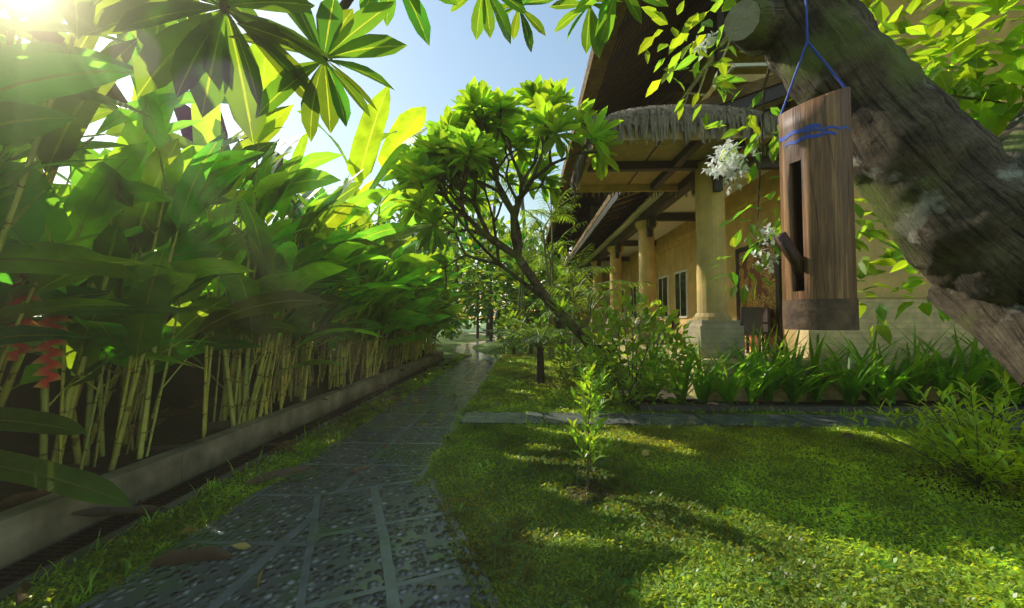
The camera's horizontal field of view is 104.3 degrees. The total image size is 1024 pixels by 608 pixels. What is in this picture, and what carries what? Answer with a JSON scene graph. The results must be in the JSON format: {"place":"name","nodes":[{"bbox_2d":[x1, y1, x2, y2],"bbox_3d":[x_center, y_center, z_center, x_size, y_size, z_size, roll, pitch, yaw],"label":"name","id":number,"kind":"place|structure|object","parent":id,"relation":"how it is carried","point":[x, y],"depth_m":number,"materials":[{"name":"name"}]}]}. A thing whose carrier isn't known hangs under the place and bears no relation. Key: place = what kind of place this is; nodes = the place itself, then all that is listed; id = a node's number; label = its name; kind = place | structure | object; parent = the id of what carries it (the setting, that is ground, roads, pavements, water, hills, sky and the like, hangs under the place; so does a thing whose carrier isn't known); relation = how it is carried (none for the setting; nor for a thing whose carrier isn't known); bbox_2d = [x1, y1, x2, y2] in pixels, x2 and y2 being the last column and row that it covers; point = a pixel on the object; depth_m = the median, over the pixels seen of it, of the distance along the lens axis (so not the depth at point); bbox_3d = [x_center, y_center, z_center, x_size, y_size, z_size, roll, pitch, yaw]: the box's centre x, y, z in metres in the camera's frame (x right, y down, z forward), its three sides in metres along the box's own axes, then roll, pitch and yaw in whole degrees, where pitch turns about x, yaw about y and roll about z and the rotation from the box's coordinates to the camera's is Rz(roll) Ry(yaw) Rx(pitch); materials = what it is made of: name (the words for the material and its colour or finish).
{"place":"outdoors","nodes":[
{"label":"outdoors","id":0,"kind":"place"},
{"bbox_2d":[0,0,601,319],"label":"sky","id":1,"kind":"structure","parent":0,"point":[420,74],"materials":[{"name":"blue"}]},
{"bbox_2d":[452,333,505,359],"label":"path","id":2,"kind":"structure","parent":0,"point":[466,348],"depth_m":19.08,"materials":[{"name":"grey stone"}]},
{"bbox_2d":[0,320,1023,607],"bbox_3d":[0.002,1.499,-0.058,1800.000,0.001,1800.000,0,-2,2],"label":"lawn","id":3,"kind":"structure","parent":0,"point":[446,346],"depth_m":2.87,"materials":[{"name":"green plant"}]},
{"bbox_2d":[0,279,403,452],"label":"garden wall","id":4,"kind":"structure","parent":3,"relation":"on","point":[183,388],"depth_m":4.71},
{"bbox_2d":[0,353,419,511],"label":"planter soil","id":5,"kind":"structure","parent":3,"relation":"on","point":[178,429],"depth_m":4.39,"materials":[{"name":"brown soil"}]},
{"bbox_2d":[0,0,472,604],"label":"tropical plants","id":6,"kind":"object","parent":5,"relation":"on","point":[205,167],"depth_m":3.49,"materials":[{"name":"green plant"}]},
{"bbox_2d":[0,351,443,566],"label":"kerb","id":7,"kind":"structure","parent":3,"relation":"on","point":[26,528],"depth_m":3.54,"materials":[{"name":"concrete"}]},
{"bbox_2d":[0,358,451,600],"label":"gutter","id":8,"kind":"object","parent":3,"relation":"on","point":[80,553],"depth_m":2.99,"materials":[{"name":"concrete"}]},
{"bbox_2d":[0,358,449,589],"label":"drain grate","id":9,"kind":"object","parent":8,"relation":"in","point":[20,569],"depth_m":3.22,"materials":[{"name":"metal"}]},
{"bbox_2d":[76,360,496,607],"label":"stone path","id":10,"kind":"structure","parent":3,"relation":"on","point":[270,525],"depth_m":3.04,"materials":[{"name":"grey stone"}]},
{"bbox_2d":[295,477,501,607],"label":"stone path","id":11,"kind":"structure","parent":3,"relation":"on","point":[388,545],"depth_m":2.53,"materials":[{"name":"grey stone"}]},
{"bbox_2d":[236,167,598,382],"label":"trees","id":12,"kind":"object","parent":3,"relation":"on","point":[468,281],"depth_m":27.47,"materials":[{"name":"green plant"}]},
{"bbox_2d":[103,361,855,588],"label":"fallen leaves","id":13,"kind":"object","parent":3,"relation":"on","point":[192,528],"depth_m":4.14,"materials":[{"name":"plant"}]},
{"bbox_2d":[381,74,628,390],"bbox_3d":[-0.056,-1.218,8.005,4.952,6.195,4.845,0,-2,2],"label":"frangipani tree","id":14,"kind":"object","parent":3,"relation":"on","point":[447,137],"depth_m":7.00,"materials":[{"name":"green plant"}]},
{"bbox_2d":[464,128,567,335],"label":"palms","id":15,"kind":"object","parent":3,"relation":"on","point":[523,225],"depth_m":36.66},
{"bbox_2d":[19,357,1023,607],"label":"lawn grass tufts","id":16,"kind":"object","parent":3,"relation":"on","point":[287,465],"depth_m":3.12,"materials":[{"name":"green plant"}]},
{"bbox_2d":[484,188,654,383],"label":"palms","id":17,"kind":"object","parent":3,"relation":"on","point":[506,346],"depth_m":13.16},
{"bbox_2d":[591,307,770,363],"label":"veranda chairs","id":18,"kind":"object","parent":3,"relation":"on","point":[758,317],"depth_m":7.88,"materials":[{"name":"wood"}]},
{"bbox_2d":[344,353,1023,417],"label":"lawn grass","id":19,"kind":"structure","parent":3,"relation":"on","point":[516,357],"depth_m":8.22,"materials":[{"name":"green plant"}]},
{"bbox_2d":[460,411,1023,429],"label":"path slabs","id":20,"kind":"structure","parent":3,"relation":"on","point":[721,420],"depth_m":5.85,"materials":[{"name":"stone"}]},
{"bbox_2d":[510,290,1023,489],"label":"shrubs","id":21,"kind":"object","parent":3,"relation":"on","point":[947,380],"depth_m":6.62,"materials":[{"name":"green plant"}]},
{"bbox_2d":[521,381,1023,510],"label":"soil patches","id":22,"kind":"object","parent":3,"relation":"on","point":[825,402],"depth_m":6.83,"materials":[{"name":"brown soil"}]},
{"bbox_2d":[564,298,1023,401],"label":"foundation wall","id":23,"kind":"structure","parent":3,"relation":"on","point":[928,328],"depth_m":7.38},
{"bbox_2d":[568,159,927,333],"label":"bungalow columns","id":24,"kind":"structure","parent":23,"relation":"on","point":[712,214],"depth_m":7.75,"materials":[{"name":"beige paint"}]},
{"bbox_2d":[566,0,1023,356],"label":"bungalow walls","id":25,"kind":"structure","parent":3,"relation":"on","point":[677,258],"depth_m":9.76,"materials":[{"name":"yellow paint"}]},
{"bbox_2d":[540,0,625,269],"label":"roof edge","id":26,"kind":"object","parent":25,"relation":"on","point":[594,73],"depth_m":9.34,"materials":[{"name":"brown plant"}]},
{"bbox_2d":[554,0,736,235],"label":"roof underside","id":27,"kind":"object","parent":25,"relation":"attached to","point":[629,34],"depth_m":10.43,"materials":[{"name":"brown wood"}]},
{"bbox_2d":[577,320,744,358],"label":"bungalow pedestals","id":28,"kind":"object","parent":25,"relation":"on","point":[727,330],"depth_m":7.46,"materials":[{"name":"grey stone"}]},
{"bbox_2d":[547,0,790,354],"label":"wooden frame","id":29,"kind":"object","parent":25,"relation":"attached to","point":[653,213],"depth_m":10.79,"materials":[{"name":"brown wood"}]},
{"bbox_2d":[563,74,782,264],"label":"roof beam","id":30,"kind":"structure","parent":25,"relation":"attached to","point":[753,87],"depth_m":6.91,"materials":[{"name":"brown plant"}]},
{"bbox_2d":[570,103,778,198],"bbox_3d":[3.013,-3.097,8.022,3.376,1.116,3.015,0,-2,2],"label":"thatched roof edge","id":31,"kind":"object","parent":25,"relation":"on","point":[659,119],"depth_m":6.59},
{"bbox_2d":[576,74,791,231],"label":"tan bungalow boards","id":32,"kind":"object","parent":25,"relation":"on","point":[641,150],"depth_m":7.77,"materials":[{"name":"beige wood"}]},
{"bbox_2d":[739,244,776,352],"bbox_3d":[5.617,-0.095,9.115,0.030,2.370,1.460,0,-2,2],"label":"door","id":33,"kind":"structure","parent":25,"relation":"in","point":[765,294],"depth_m":8.97,"materials":[{"name":"brown wood"}]},
{"bbox_2d":[604,378,1023,415],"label":"curb","id":34,"kind":"structure","parent":3,"relation":"on","point":[644,407],"depth_m":6.35,"materials":[{"name":"concrete"}]},
{"bbox_2d":[39,0,1023,387],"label":"tree","id":35,"kind":"object","parent":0,"point":[203,56],"depth_m":2.08,"materials":[{"name":"green plant"}]},
{"bbox_2d":[560,35,778,318],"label":"windows","id":36,"kind":"structure","parent":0,"point":[683,204],"depth_m":13.21,"materials":[{"name":"glass"}]},
{"bbox_2d":[774,87,856,299],"bbox_3d":[1.554,-0.501,2.112,0.424,1.262,0.310,0,-2,2],"label":"kulkul drum","id":37,"kind":"object","parent":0,"point":[815,240],"depth_m":1.99,"materials":[{"name":"brown wood"}]},
{"bbox_2d":[777,0,849,146],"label":"rope","id":38,"kind":"object","parent":37,"relation":"attached to","point":[807,127],"depth_m":2.09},
{"bbox_2d":[782,298,859,329],"bbox_3d":[1.611,0.057,2.089,0.318,0.155,0.318,0,-2,2],"label":"wooden bell base","id":39,"kind":"object","parent":37,"relation":"attached to","point":[824,314],"depth_m":1.96,"materials":[{"name":"brown wood"}]}
]}

